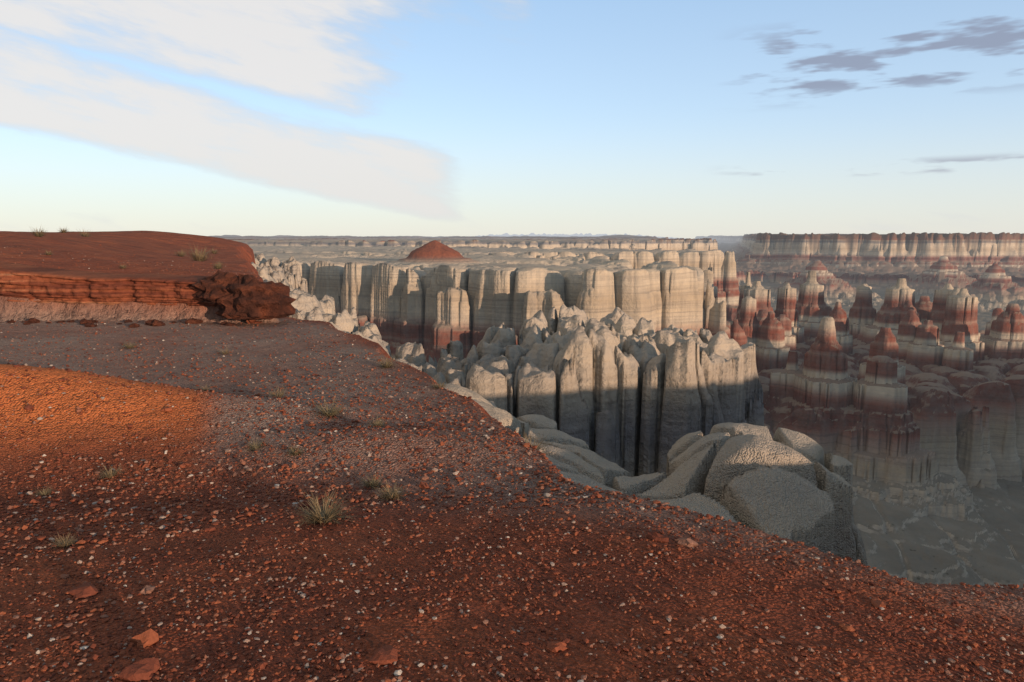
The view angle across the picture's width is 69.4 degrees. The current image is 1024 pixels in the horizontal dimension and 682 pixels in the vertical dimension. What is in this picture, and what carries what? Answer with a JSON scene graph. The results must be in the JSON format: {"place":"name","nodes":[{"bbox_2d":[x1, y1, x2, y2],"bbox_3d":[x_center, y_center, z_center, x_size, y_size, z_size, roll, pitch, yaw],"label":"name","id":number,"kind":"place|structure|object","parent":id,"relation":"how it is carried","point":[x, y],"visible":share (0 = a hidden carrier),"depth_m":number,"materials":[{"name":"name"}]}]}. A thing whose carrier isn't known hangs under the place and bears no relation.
{"place":"outdoors","nodes":[
{"label":"outdoors","id":0,"kind":"place"},
{"bbox_2d":[0,231,1023,681],"bbox_3d":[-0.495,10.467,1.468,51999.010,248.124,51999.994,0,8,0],"label":"ground terrain","id":1,"kind":"structure","parent":0,"point":[854,397],"depth_m":11.25,"materials":[{"name":"brown soil"}]},
{"bbox_2d":[30,223,47,236],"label":"grass tuft","id":2,"kind":"object","parent":1,"relation":"on","point":[37,234],"visible":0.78,"depth_m":29.58,"materials":[{"name":"plant"}]},
{"bbox_2d":[34,485,53,495],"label":"grass tuft","id":3,"kind":"object","parent":1,"relation":"on","point":[46,493],"visible":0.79,"depth_m":5.82,"materials":[{"name":"beige plant"}]},
{"bbox_2d":[48,530,79,549],"bbox_3d":[-2.775,1.234,4.571,0.246,0.119,0.231,8,11,44],"label":"grass tuft","id":4,"kind":"object","parent":1,"relation":"on","point":[64,543],"visible":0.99,"depth_m":4.58,"materials":[{"name":"plant"}]},
{"bbox_2d":[75,229,90,236],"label":"grass tuft","id":5,"kind":"object","parent":1,"relation":"on","point":[84,234],"visible":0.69,"depth_m":41.51,"materials":[{"name":"plant"}]},
{"bbox_2d":[96,462,127,479],"bbox_3d":[-3.385,1.095,6.226,0.339,0.194,0.319,-7,10,-39],"label":"grass tuft","id":6,"kind":"object","parent":1,"relation":"on","point":[109,474],"visible":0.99,"depth_m":6.23,"materials":[{"name":"beige plant"}]},
{"bbox_2d":[7,318,236,327],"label":"rocks","id":7,"kind":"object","parent":1,"relation":"on","point":[90,323],"depth_m":17.70,"materials":[{"name":"stone"}]},
{"bbox_2d":[121,341,137,347],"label":"grass tuft","id":8,"kind":"object","parent":1,"relation":"on","point":[130,346],"visible":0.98,"depth_m":14.02,"materials":[{"name":"plant"}]},
{"bbox_2d":[0,261,261,322],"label":"ledge rock layers","id":9,"kind":"object","parent":1,"relation":"on","point":[44,285],"visible":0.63,"depth_m":18.22,"materials":[{"name":"stone"}]},
{"bbox_2d":[191,270,237,303],"bbox_3d":[-7.005,-1.343,18.215,1.570,0.817,1.379,-6,10,-39],"label":"ledge boulder","id":10,"kind":"object","parent":9,"relation":"on","point":[212,289],"visible":0.5,"depth_m":17.82,"materials":[{"name":"brown stone"}]},
{"bbox_2d":[172,251,187,256],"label":"grass tuft","id":11,"kind":"object","parent":1,"relation":"on","point":[182,254],"visible":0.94,"depth_m":35.67,"materials":[{"name":"plant"}]},
{"bbox_2d":[180,243,214,260],"bbox_3d":[-12.639,-3.541,29.741,1.900,1.042,1.670,-6,10,-37],"label":"grass tuft","id":12,"kind":"object","parent":1,"relation":"on","point":[197,257],"visible":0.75,"depth_m":29.71,"materials":[{"name":"plant"}]},
{"bbox_2d":[196,383,212,390],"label":"grass tuft","id":13,"kind":"object","parent":1,"relation":"on","point":[204,389],"visible":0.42,"depth_m":9.54,"materials":[{"name":"beige plant"}]},
{"bbox_2d":[209,259,227,268],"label":"grass tuft","id":14,"kind":"object","parent":1,"relation":"on","point":[218,266],"visible":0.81,"depth_m":23.84,"materials":[{"name":"plant"}]},
{"bbox_2d":[213,347,230,353],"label":"grass tuft","id":15,"kind":"object","parent":1,"relation":"on","point":[225,351],"visible":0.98,"depth_m":13.24,"materials":[{"name":"plant"}]},
{"bbox_2d":[215,274,296,319],"bbox_3d":[-6.255,-1.072,17.902,1.976,1.096,1.376,0,8,0],"label":"ledge boulder","id":16,"kind":"object","parent":1,"relation":"on","point":[250,297],"visible":0.99,"depth_m":17.53,"materials":[{"name":"brown stone"}]},
{"bbox_2d":[244,435,268,452],"bbox_3d":[-2.315,0.941,6.686,0.296,0.156,0.325,3,9,22],"label":"grass tuft","id":17,"kind":"object","parent":1,"relation":"on","point":[253,447],"visible":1,"depth_m":6.70,"materials":[{"name":"beige plant"}]},
{"bbox_2d":[264,386,286,397],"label":"grass tuft","id":18,"kind":"object","parent":1,"relation":"on","point":[277,395],"visible":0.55,"depth_m":8.88,"materials":[{"name":"beige plant"}]},
{"bbox_2d":[283,443,304,455],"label":"grass tuft","id":19,"kind":"object","parent":1,"relation":"on","point":[291,450],"visible":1,"depth_m":6.51,"materials":[{"name":"beige plant"}]},
{"bbox_2d":[289,484,369,526],"bbox_3d":[-1.269,1.121,5.006,0.570,0.329,0.556,4,9,28],"label":"grass tuft","id":20,"kind":"object","parent":1,"relation":"on","point":[324,514],"visible":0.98,"depth_m":5.05,"materials":[{"name":"plant"}]},
{"bbox_2d":[311,394,353,419],"bbox_3d":[-1.931,0.688,7.761,0.581,0.279,0.572,0,8,0],"label":"grass tuft","id":21,"kind":"object","parent":1,"relation":"on","point":[329,412],"visible":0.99,"depth_m":7.80,"materials":[{"name":"beige plant"}]},
{"bbox_2d":[358,472,384,487],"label":"grass tuft","id":22,"kind":"object","parent":1,"relation":"on","point":[373,482],"visible":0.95,"depth_m":5.88,"materials":[{"name":"plant"}]},
{"bbox_2d":[363,417,385,427],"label":"grass tuft","id":23,"kind":"object","parent":1,"relation":"on","point":[378,424],"visible":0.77,"depth_m":7.23,"materials":[{"name":"beige plant"}]},
{"bbox_2d":[372,354,398,367],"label":"grass tuft","id":24,"kind":"object","parent":1,"relation":"on","point":[387,365],"visible":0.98,"depth_m":11.55,"materials":[{"name":"plant"}]},
{"bbox_2d":[372,479,409,499],"bbox_3d":[-0.907,1.116,5.545,0.367,0.210,0.357,-8,11,-44],"label":"grass tuft","id":25,"kind":"object","parent":1,"relation":"on","point":[393,494],"visible":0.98,"depth_m":5.56,"materials":[{"name":"beige plant"}]},
{"bbox_2d":[429,380,449,388],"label":"grass tuft","id":26,"kind":"object","parent":1,"relation":"on","point":[437,387],"visible":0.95,"depth_m":9.77,"materials":[{"name":"beige plant"}]},
{"bbox_2d":[0,376,1023,681],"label":"gravel stones","id":27,"kind":"object","parent":1,"relation":"on","point":[340,656],"visible":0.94,"depth_m":3.84,"materials":[{"name":"brown gravel"}]},
{"bbox_2d":[0,246,1023,587],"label":"gravel stones","id":28,"kind":"object","parent":1,"relation":"on","point":[292,496],"visible":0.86,"depth_m":6.18,"materials":[{"name":"red gravel"}]},
{"bbox_2d":[24,244,1004,681],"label":"stones","id":29,"kind":"object","parent":1,"relation":"on","point":[144,668],"visible":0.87,"depth_m":3.55,"materials":[{"name":"red stone"}]},
{"bbox_2d":[518,432,553,454],"bbox_3d":[0.199,1.007,7.177,0.588,0.270,0.492,-5,10,-34],"label":"grass tuft","id":30,"kind":"object","parent":1,"relation":"on","point":[536,443],"visible":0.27,"depth_m":7.24,"materials":[{"name":"beige plant"}]},
{"bbox_2d":[0,0,1023,238],"label":"sky","id":31,"kind":"structure","parent":0,"point":[691,119],"materials":[{"name":"blue"}]}
]}

